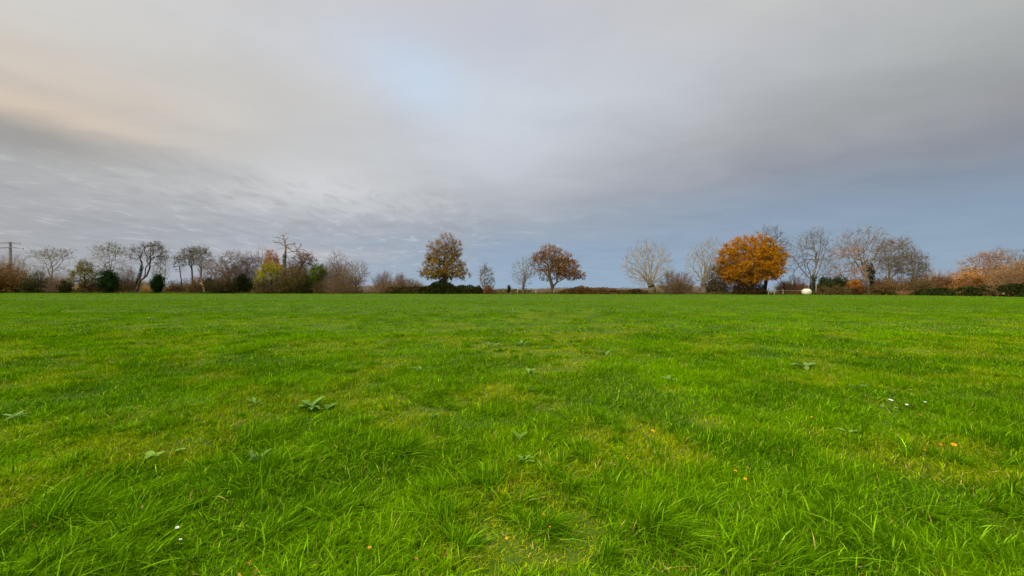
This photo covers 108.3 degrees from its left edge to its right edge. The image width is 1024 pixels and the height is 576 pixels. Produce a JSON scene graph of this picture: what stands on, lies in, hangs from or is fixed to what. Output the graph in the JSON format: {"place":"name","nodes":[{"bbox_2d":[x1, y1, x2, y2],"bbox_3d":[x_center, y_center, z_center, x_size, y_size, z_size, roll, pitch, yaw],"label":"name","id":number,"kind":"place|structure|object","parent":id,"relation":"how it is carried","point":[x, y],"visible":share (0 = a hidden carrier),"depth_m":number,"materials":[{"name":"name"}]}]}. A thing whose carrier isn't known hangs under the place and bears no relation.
{"place":"outdoors","nodes":[
{"label":"outdoors","id":0,"kind":"place"},
{"bbox_2d":[0,293,1023,575],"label":"field","id":1,"kind":"structure","parent":0,"point":[528,553],"depth_m":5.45,"materials":[{"name":"green plant"}]},
{"bbox_2d":[1,410,29,420],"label":"dock plant","id":2,"kind":"object","parent":1,"relation":"on","point":[12,415],"visible":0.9,"depth_m":4.61,"materials":[{"name":"green plant"}]},
{"bbox_2d":[145,451,166,458],"bbox_3d":[-3.391,1.582,3.494,0.152,0.046,0.158,0,0,-21],"label":"dock plant","id":3,"kind":"object","parent":1,"relation":"on","point":[148,454],"visible":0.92,"depth_m":3.52,"materials":[{"name":"green plant"}]},
{"bbox_2d":[246,397,262,404],"bbox_3d":[-3.479,1.532,5.005,0.202,0.061,0.258,0,0,-34],"label":"dock plant","id":4,"kind":"object","parent":1,"relation":"on","point":[253,400],"visible":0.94,"depth_m":5.03,"materials":[{"name":"green plant"}]},
{"bbox_2d":[248,449,270,461],"bbox_3d":[-2.317,1.517,3.328,0.198,0.094,0.201,0,0,0],"label":"dock plant","id":5,"kind":"object","parent":1,"relation":"on","point":[253,454],"visible":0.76,"depth_m":3.37,"materials":[{"name":"green plant"}]},
{"bbox_2d":[297,396,325,409],"bbox_3d":[-2.665,1.532,4.916,0.337,0.120,0.369,0,0,0],"label":"dock plant","id":6,"kind":"object","parent":1,"relation":"on","point":[307,403],"visible":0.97,"depth_m":4.91,"materials":[{"name":"green plant"}]},
{"bbox_2d":[512,431,526,438],"bbox_3d":[0.074,1.511,3.784,0.151,0.073,0.105,0,0,26],"label":"dock plant","id":7,"kind":"object","parent":1,"relation":"on","point":[516,434],"visible":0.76,"depth_m":3.79,"materials":[{"name":"green plant"}]},
{"bbox_2d":[517,454,534,461],"bbox_3d":[0.121,1.546,3.356,0.165,0.040,0.168,0,0,0],"label":"dock plant","id":8,"kind":"object","parent":1,"relation":"on","point":[522,459],"visible":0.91,"depth_m":3.37,"materials":[{"name":"green plant"}]},
{"bbox_2d":[524,368,540,375],"bbox_3d":[0.350,1.518,6.756,0.313,0.111,0.387,0,0,-33],"label":"dock plant","id":9,"kind":"object","parent":1,"relation":"on","point":[528,370],"visible":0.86,"depth_m":6.77,"materials":[{"name":"green plant"}]},
{"bbox_2d":[789,362,817,370],"bbox_3d":[5.910,1.575,7.457,0.542,0.140,0.421,0,0,10],"label":"dock plant","id":10,"kind":"object","parent":1,"relation":"on","point":[806,367],"visible":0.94,"depth_m":7.47,"materials":[{"name":"green plant"}]},
{"bbox_2d":[802,289,811,294],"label":"wrapped bale","id":11,"kind":"object","parent":1,"relation":"on","point":[806,291],"visible":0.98,"depth_m":86.14},
{"bbox_2d":[893,287,913,294],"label":"dead brush","id":12,"kind":"object","parent":1,"relation":"on","point":[904,292],"visible":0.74,"depth_m":80.45,"materials":[{"name":"brown plant"}]},
{"bbox_2d":[0,0,1023,290],"label":"sky","id":13,"kind":"structure","parent":0,"point":[371,131],"materials":[{"name":"grey"}]},
{"bbox_3d":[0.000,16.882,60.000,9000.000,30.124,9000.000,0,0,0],"label":"ground","id":14,"kind":"structure","parent":0,"visible":0},
{"bbox_2d":[2,242,23,272],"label":"utility pole","id":15,"kind":"object","parent":14,"relation":"on","point":[10,247],"visible":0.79,"depth_m":142.33,"materials":[{"name":"wood"}]},
{"bbox_2d":[0,251,30,280],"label":"bare thicket","id":16,"kind":"object","parent":14,"relation":"on","point":[10,256],"visible":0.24,"depth_m":135.29,"materials":[{"name":"brown plant"}]},
{"bbox_2d":[0,259,32,292],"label":"russet bush","id":17,"kind":"object","parent":14,"relation":"on","point":[7,284],"visible":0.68,"depth_m":118.75,"materials":[{"name":"brown plant"}]},
{"bbox_2d":[14,266,57,292],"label":"dark bush","id":18,"kind":"object","parent":14,"relation":"on","point":[28,285],"visible":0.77,"depth_m":116.65,"materials":[{"name":"green plant"}]},
{"bbox_2d":[19,244,76,279],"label":"bare tree","id":19,"kind":"object","parent":14,"relation":"on","point":[54,259],"visible":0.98,"depth_m":120.91,"materials":[{"name":"brown plant"}]},
{"bbox_2d":[36,272,73,292],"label":"twiggy bush","id":20,"kind":"object","parent":14,"relation":"on","point":[53,288],"visible":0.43,"depth_m":117.27,"materials":[{"name":"brown plant"}]},
{"bbox_2d":[53,279,74,292],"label":"dark bush","id":21,"kind":"object","parent":14,"relation":"on","point":[62,287],"visible":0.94,"depth_m":115.88,"materials":[{"name":"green plant"}]},
{"bbox_2d":[64,258,100,288],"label":"olive tree","id":22,"kind":"object","parent":14,"relation":"on","point":[82,269],"visible":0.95,"depth_m":116.52,"materials":[{"name":"green plant"}]},
{"bbox_2d":[74,278,102,292],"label":"twiggy bush","id":23,"kind":"object","parent":14,"relation":"on","point":[90,288],"visible":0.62,"depth_m":116.65,"materials":[{"name":"brown plant"}]},
{"bbox_2d":[94,268,123,292],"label":"ivy bush","id":24,"kind":"object","parent":14,"relation":"on","point":[107,280],"visible":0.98,"depth_m":113.90,"materials":[{"name":"green plant"}]},
{"bbox_2d":[87,241,133,274],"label":"bare tree","id":25,"kind":"object","parent":14,"relation":"on","point":[109,258],"visible":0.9,"depth_m":119.10,"materials":[{"name":"brown plant"}]},
{"bbox_2d":[109,265,143,291],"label":"brown bush","id":26,"kind":"object","parent":14,"relation":"on","point":[125,285],"visible":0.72,"depth_m":117.73,"materials":[{"name":"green plant"}]},
{"bbox_2d":[72,285,194,292],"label":"dry grass","id":27,"kind":"structure","parent":14,"relation":"on","point":[146,288],"depth_m":119.62,"materials":[{"name":"plant"}]},
{"bbox_2d":[123,240,171,290],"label":"crooked tree","id":28,"kind":"object","parent":14,"relation":"on","point":[139,275],"visible":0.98,"depth_m":116.37,"materials":[{"name":"brown plant"}]},
{"bbox_2d":[148,272,167,292],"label":"ivy bush","id":29,"kind":"object","parent":14,"relation":"on","point":[157,284],"visible":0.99,"depth_m":112.04,"materials":[{"name":"green plant"}]},
{"bbox_2d":[153,253,166,273],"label":"sapling","id":30,"kind":"object","parent":14,"relation":"on","point":[159,264],"visible":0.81,"depth_m":116.00,"materials":[{"name":"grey plant"}]},
{"bbox_2d":[156,254,173,292],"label":"sapling","id":31,"kind":"object","parent":14,"relation":"on","point":[164,271],"visible":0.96,"depth_m":115.84,"materials":[{"name":"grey plant"}]},
{"bbox_2d":[164,279,187,292],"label":"brown bush","id":32,"kind":"object","parent":14,"relation":"on","point":[175,287],"visible":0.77,"depth_m":115.30,"materials":[{"name":"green plant"}]},
{"bbox_2d":[171,252,184,290],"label":"slim tree","id":33,"kind":"object","parent":14,"relation":"on","point":[174,266],"visible":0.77,"depth_m":115.63,"materials":[{"name":"grey plant"}]},
{"bbox_2d":[166,276,206,290],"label":"scrub","id":34,"kind":"object","parent":14,"relation":"on","point":[185,284],"visible":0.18,"depth_m":117.69,"materials":[{"name":"brown plant"}]},
{"bbox_2d":[171,245,202,287],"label":"seed tree","id":35,"kind":"object","parent":14,"relation":"on","point":[186,255],"visible":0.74,"depth_m":114.54,"materials":[{"name":"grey plant"}]},
{"bbox_2d":[183,274,207,292],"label":"brown bush","id":36,"kind":"object","parent":14,"relation":"on","point":[198,288],"visible":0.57,"depth_m":111.05,"materials":[{"name":"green plant"}]},
{"bbox_2d":[185,245,219,278],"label":"seed tree","id":37,"kind":"object","parent":14,"relation":"on","point":[199,252],"visible":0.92,"depth_m":113.71,"materials":[{"name":"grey plant"}]},
{"bbox_2d":[201,276,214,292],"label":"dark bush","id":38,"kind":"object","parent":14,"relation":"on","point":[210,279],"visible":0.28,"depth_m":110.15,"materials":[{"name":"brown plant"}]},
{"bbox_2d":[201,273,245,293],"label":"brown bush","id":39,"kind":"object","parent":14,"relation":"on","point":[215,287],"visible":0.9,"depth_m":107.84,"materials":[{"name":"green plant"}]},
{"bbox_2d":[199,249,248,281],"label":"brown tree","id":40,"kind":"object","parent":14,"relation":"on","point":[218,270],"visible":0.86,"depth_m":111.53,"materials":[{"name":"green plant"}]},
{"bbox_2d":[230,272,255,292],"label":"dark bush","id":41,"kind":"object","parent":14,"relation":"on","point":[242,281],"visible":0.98,"depth_m":109.64,"materials":[{"name":"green plant"}]},
{"bbox_2d":[219,263,274,290],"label":"scrub","id":42,"kind":"object","parent":14,"relation":"on","point":[250,276],"visible":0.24,"depth_m":115.35,"materials":[{"name":"brown plant"}]},
{"bbox_2d":[234,251,262,276],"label":"brown tree","id":43,"kind":"object","parent":14,"relation":"on","point":[248,263],"visible":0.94,"depth_m":112.70,"materials":[{"name":"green plant"}]},
{"bbox_2d":[254,242,265,284],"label":"bare tree","id":44,"kind":"object","parent":14,"relation":"on","point":[259,257],"visible":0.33,"depth_m":116.53,"materials":[{"name":"brown plant"}]},
{"bbox_2d":[249,278,287,293],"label":"brown bush","id":45,"kind":"object","parent":14,"relation":"on","point":[262,288],"visible":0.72,"depth_m":106.23,"materials":[{"name":"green plant"}]},
{"bbox_2d":[252,259,287,288],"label":"yellow tree","id":46,"kind":"object","parent":14,"relation":"on","point":[263,273],"visible":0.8,"depth_m":107.70,"materials":[{"name":"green plant"}]},
{"bbox_2d":[262,247,280,274],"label":"orange tree","id":47,"kind":"object","parent":14,"relation":"on","point":[269,256],"visible":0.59,"depth_m":111.66,"materials":[{"name":"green plant"}]},
{"bbox_2d":[267,261,313,293],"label":"brown bush","id":48,"kind":"object","parent":14,"relation":"on","point":[285,285],"visible":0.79,"depth_m":105.97,"materials":[{"name":"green plant"}]},
{"bbox_2d":[273,232,307,274],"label":"dead tree","id":49,"kind":"object","parent":14,"relation":"on","point":[284,260],"visible":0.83,"depth_m":110.16,"materials":[{"name":"brown wood"}]},
{"bbox_2d":[284,251,321,272],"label":"twisted tree","id":50,"kind":"object","parent":14,"relation":"on","point":[303,258],"visible":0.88,"depth_m":110.34,"materials":[{"name":"brown plant"}]},
{"bbox_2d":[291,273,314,293],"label":"dark bush","id":51,"kind":"object","parent":14,"relation":"on","point":[306,287],"visible":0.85,"depth_m":105.79,"materials":[{"name":"green plant"}]},
{"bbox_2d":[282,261,328,282],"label":"scrub","id":52,"kind":"object","parent":14,"relation":"on","point":[306,270],"visible":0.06,"depth_m":114.87,"materials":[{"name":"brown plant"}]},
{"bbox_2d":[307,263,329,290],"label":"green tree","id":53,"kind":"object","parent":14,"relation":"on","point":[317,278],"visible":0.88,"depth_m":106.80,"materials":[{"name":"green plant"}]},
{"bbox_2d":[310,281,332,293],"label":"brown bush","id":54,"kind":"object","parent":14,"relation":"on","point":[318,288],"visible":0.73,"depth_m":105.38,"materials":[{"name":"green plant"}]},
{"bbox_2d":[318,251,348,286],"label":"pollard tree","id":55,"kind":"object","parent":14,"relation":"on","point":[335,267],"visible":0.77,"depth_m":108.30,"materials":[{"name":"brown plant"}]},
{"bbox_2d":[312,258,361,292],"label":"scrub","id":56,"kind":"object","parent":14,"relation":"on","point":[332,269],"visible":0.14,"depth_m":112.83,"materials":[{"name":"brown plant"}]},
{"bbox_2d":[322,271,372,293],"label":"brown bush","id":57,"kind":"object","parent":14,"relation":"on","point":[349,288],"visible":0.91,"depth_m":104.49,"materials":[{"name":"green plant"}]},
{"bbox_2d":[339,258,370,290],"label":"pollard tree","id":58,"kind":"object","parent":14,"relation":"on","point":[355,273],"visible":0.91,"depth_m":106.61,"materials":[{"name":"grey plant"}]},
{"bbox_2d":[366,268,393,291],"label":"grey thicket","id":59,"kind":"object","parent":14,"relation":"on","point":[379,280],"visible":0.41,"depth_m":110.84,"materials":[{"name":"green plant"}]},
{"bbox_2d":[368,282,395,293],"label":"brown bush","id":60,"kind":"object","parent":14,"relation":"on","point":[374,289],"visible":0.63,"depth_m":102.84,"materials":[{"name":"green plant"}]},
{"bbox_2d":[373,276,424,293],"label":"scrub","id":61,"kind":"object","parent":14,"relation":"on","point":[399,285],"visible":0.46,"depth_m":105.06,"materials":[{"name":"brown plant"}]},
{"bbox_2d":[392,272,406,286],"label":"brown bush","id":62,"kind":"object","parent":14,"relation":"on","point":[402,276],"visible":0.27,"depth_m":108.05,"materials":[{"name":"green plant"}]},
{"bbox_2d":[384,285,429,293],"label":"bramble hedge","id":63,"kind":"object","parent":14,"relation":"on","point":[416,290],"visible":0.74,"depth_m":102.26,"materials":[{"name":"green plant"}]},
{"bbox_2d":[401,278,421,286],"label":"grey thicket","id":64,"kind":"object","parent":14,"relation":"on","point":[413,283],"visible":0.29,"depth_m":108.01,"materials":[{"name":"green plant"}]},
{"bbox_2d":[424,279,457,293],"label":"bramble hedge","id":65,"kind":"object","parent":14,"relation":"on","point":[441,286],"visible":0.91,"depth_m":100.04,"materials":[{"name":"green plant"}]},
{"bbox_2d":[1,290,881,294],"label":"verge grass","id":66,"kind":"structure","parent":14,"relation":"on","point":[796,293],"depth_m":99.92,"materials":[{"name":"green plant"}]},
{"bbox_2d":[417,231,472,281],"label":"oak tree","id":67,"kind":"object","parent":14,"relation":"on","point":[451,255],"visible":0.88,"depth_m":103.41,"materials":[{"name":"brown plant"}]},
{"bbox_2d":[456,284,483,293],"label":"bramble hedge","id":68,"kind":"object","parent":14,"relation":"on","point":[463,288],"visible":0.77,"depth_m":100.53,"materials":[{"name":"green plant"}]},
{"bbox_2d":[478,263,495,290],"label":"sparse tree","id":69,"kind":"object","parent":14,"relation":"on","point":[484,274],"visible":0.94,"depth_m":101.23,"materials":[{"name":"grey plant"}]},
{"bbox_2d":[483,283,493,293],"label":"red bush","id":70,"kind":"object","parent":14,"relation":"on","point":[489,289],"visible":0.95,"depth_m":99.64,"materials":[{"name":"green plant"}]},
{"bbox_2d":[13,273,998,291],"bbox_3d":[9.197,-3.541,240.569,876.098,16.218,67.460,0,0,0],"label":"distant wood","id":71,"kind":"object","parent":14,"relation":"on","point":[694,288],"visible":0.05,"depth_m":216.82,"materials":[{"name":"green plant"}]},
{"bbox_2d":[493,289,530,293],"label":"grass bank","id":72,"kind":"structure","parent":14,"relation":"on","point":[514,291],"depth_m":101.84,"materials":[{"name":"brown plant"}]},
{"bbox_2d":[510,254,534,291],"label":"pollard tree","id":73,"kind":"object","parent":14,"relation":"on","point":[524,279],"visible":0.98,"depth_m":100.88,"materials":[{"name":"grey plant"}]},
{"bbox_2d":[528,243,586,293],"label":"oak tree","id":74,"kind":"object","parent":14,"relation":"on","point":[557,266],"visible":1,"depth_m":99.57,"materials":[{"name":"brown plant"}]},
{"bbox_2d":[485,286,663,292],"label":"hedge","id":75,"kind":"object","parent":14,"relation":"on","point":[541,290],"visible":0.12,"depth_m":155.36,"materials":[{"name":"plant"}]},
{"bbox_2d":[558,285,626,293],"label":"bramble hedge","id":76,"kind":"object","parent":14,"relation":"on","point":[581,289],"visible":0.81,"depth_m":96.35,"materials":[{"name":"brown plant"}]},
{"bbox_2d":[626,287,650,293],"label":"bramble hedge","id":77,"kind":"object","parent":14,"relation":"on","point":[636,291],"visible":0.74,"depth_m":94.82,"materials":[{"name":"brown plant"}]},
{"bbox_2d":[620,236,675,293],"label":"pollard tree","id":78,"kind":"object","parent":14,"relation":"on","point":[649,282],"visible":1,"depth_m":95.53,"materials":[{"name":"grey plant"}]},
{"bbox_2d":[657,268,697,293],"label":"twiggy bush","id":79,"kind":"object","parent":14,"relation":"on","point":[678,287],"visible":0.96,"depth_m":94.03,"materials":[{"name":"brown plant"}]},
{"bbox_2d":[682,237,725,293],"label":"pollard tree","id":80,"kind":"object","parent":14,"relation":"on","point":[703,277],"visible":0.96,"depth_m":94.58,"materials":[{"name":"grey plant"}]},
{"bbox_2d":[697,281,731,292],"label":"scrub","id":81,"kind":"object","parent":14,"relation":"on","point":[725,288],"visible":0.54,"depth_m":95.44,"materials":[{"name":"brown plant"}]},
{"bbox_2d":[706,265,732,291],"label":"olive tree","id":82,"kind":"object","parent":14,"relation":"on","point":[716,279],"visible":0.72,"depth_m":94.97,"materials":[{"name":"green plant"}]},
{"bbox_2d":[730,278,768,294],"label":"dark bush","id":83,"kind":"object","parent":14,"relation":"on","point":[741,288],"visible":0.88,"depth_m":90.67,"materials":[{"name":"brown plant"}]},
{"bbox_2d":[712,232,790,285],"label":"orange tree","id":84,"kind":"object","parent":14,"relation":"on","point":[759,260],"visible":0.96,"depth_m":90.36,"materials":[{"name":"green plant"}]},
{"bbox_2d":[750,224,793,293],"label":"bare tree","id":85,"kind":"object","parent":14,"relation":"on","point":[786,243],"visible":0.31,"depth_m":96.20,"materials":[{"name":"brown plant"}]},
{"bbox_2d":[767,283,801,294],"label":"rail fence","id":86,"kind":"object","parent":14,"relation":"on","point":[780,290],"visible":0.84,"depth_m":89.58,"materials":[{"name":"white wood"}]},
{"bbox_2d":[772,276,809,293],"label":"bush","id":87,"kind":"object","parent":14,"relation":"on","point":[784,286],"visible":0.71,"depth_m":92.83,"materials":[{"name":"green plant"}]},
{"bbox_2d":[785,226,842,291],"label":"bare tree","id":88,"kind":"object","parent":14,"relation":"on","point":[812,278],"visible":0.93,"depth_m":90.14,"materials":[{"name":"grey plant"}]},
{"bbox_2d":[813,271,840,293],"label":"dark bush","id":89,"kind":"object","parent":14,"relation":"on","point":[827,281],"visible":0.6,"depth_m":87.76,"materials":[{"name":"green plant"}]},
{"bbox_2d":[811,284,856,294],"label":"brown bush","id":90,"kind":"object","parent":14,"relation":"on","point":[835,289],"visible":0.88,"depth_m":85.42,"materials":[{"name":"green plant"}]},
{"bbox_2d":[831,274,850,291],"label":"dark bush","id":91,"kind":"object","parent":14,"relation":"on","point":[839,281],"visible":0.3,"depth_m":87.43,"materials":[{"name":"green plant"}]},
{"bbox_2d":[845,279,865,294],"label":"copper bush","id":92,"kind":"object","parent":14,"relation":"on","point":[858,287],"visible":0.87,"depth_m":85.04,"materials":[{"name":"orange plant"}]},
{"bbox_2d":[824,222,898,292],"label":"bare oak","id":93,"kind":"object","parent":14,"relation":"on","point":[867,268],"visible":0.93,"depth_m":86.89,"materials":[{"name":"grey plant"}]},
{"bbox_2d":[846,276,899,292],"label":"scrub","id":94,"kind":"object","parent":14,"relation":"on","point":[866,288],"visible":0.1,"depth_m":88.45,"materials":[{"name":"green plant"}]},
{"bbox_2d":[870,235,918,283],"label":"twisty tree","id":95,"kind":"object","parent":14,"relation":"on","point":[889,265],"visible":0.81,"depth_m":85.85,"materials":[{"name":"brown plant"}]},
{"bbox_2d":[867,276,921,294],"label":"brown bush","id":96,"kind":"object","parent":14,"relation":"on","point":[894,284],"visible":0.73,"depth_m":82.98,"materials":[{"name":"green plant"}]},
{"bbox_2d":[873,286,918,294],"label":"bramble hedge","id":97,"kind":"object","parent":14,"relation":"on","point":[879,291],"visible":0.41,"depth_m":82.61,"materials":[{"name":"brown plant"}]},
{"bbox_2d":[891,247,936,280],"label":"twisty tree","id":98,"kind":"object","parent":14,"relation":"on","point":[912,265],"visible":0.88,"depth_m":83.85,"materials":[{"name":"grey plant"}]},
{"bbox_2d":[898,277,937,294],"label":"olive bush","id":99,"kind":"object","parent":14,"relation":"on","point":[918,284],"visible":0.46,"depth_m":80.70,"materials":[{"name":"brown plant"}]},
{"bbox_2d":[922,271,963,288],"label":"brown bush","id":100,"kind":"object","parent":14,"relation":"on","point":[939,282],"visible":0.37,"depth_m":79.30,"materials":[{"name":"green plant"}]},
{"bbox_2d":[919,265,968,284],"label":"pink thicket","id":101,"kind":"object","parent":14,"relation":"on","point":[949,275],"visible":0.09,"depth_m":96.68,"materials":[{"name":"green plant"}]},
{"bbox_2d":[943,275,991,293],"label":"russet bush","id":102,"kind":"object","parent":14,"relation":"on","point":[965,284],"visible":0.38,"depth_m":74.66,"materials":[{"name":"brown plant"}]},
{"bbox_2d":[912,282,1023,296],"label":"bramble hedge","id":103,"kind":"object","parent":14,"relation":"on","point":[1013,290],"visible":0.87,"depth_m":72.05,"materials":[{"name":"green plant"}]},
{"bbox_2d":[950,248,1017,286],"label":"tree","id":104,"kind":"object","parent":14,"relation":"on","point":[975,272],"visible":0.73,"depth_m":74.57,"materials":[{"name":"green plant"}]},
{"bbox_2d":[980,244,1019,270],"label":"bare tree","id":105,"kind":"object","parent":14,"relation":"on","point":[1001,261],"visible":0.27,"depth_m":75.94,"materials":[{"name":"brown plant"}]},
{"bbox_2d":[979,258,1023,296],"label":"brown bush","id":106,"kind":"object","parent":14,"relation":"on","point":[1014,277],"visible":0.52,"depth_m":69.09,"materials":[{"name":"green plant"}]},
{"bbox_2d":[1007,247,1023,265],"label":"bare tree","id":107,"kind":"object","parent":14,"relation":"on","point":[1017,255],"visible":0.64,"depth_m":72.42,"materials":[{"name":"brown plant"}]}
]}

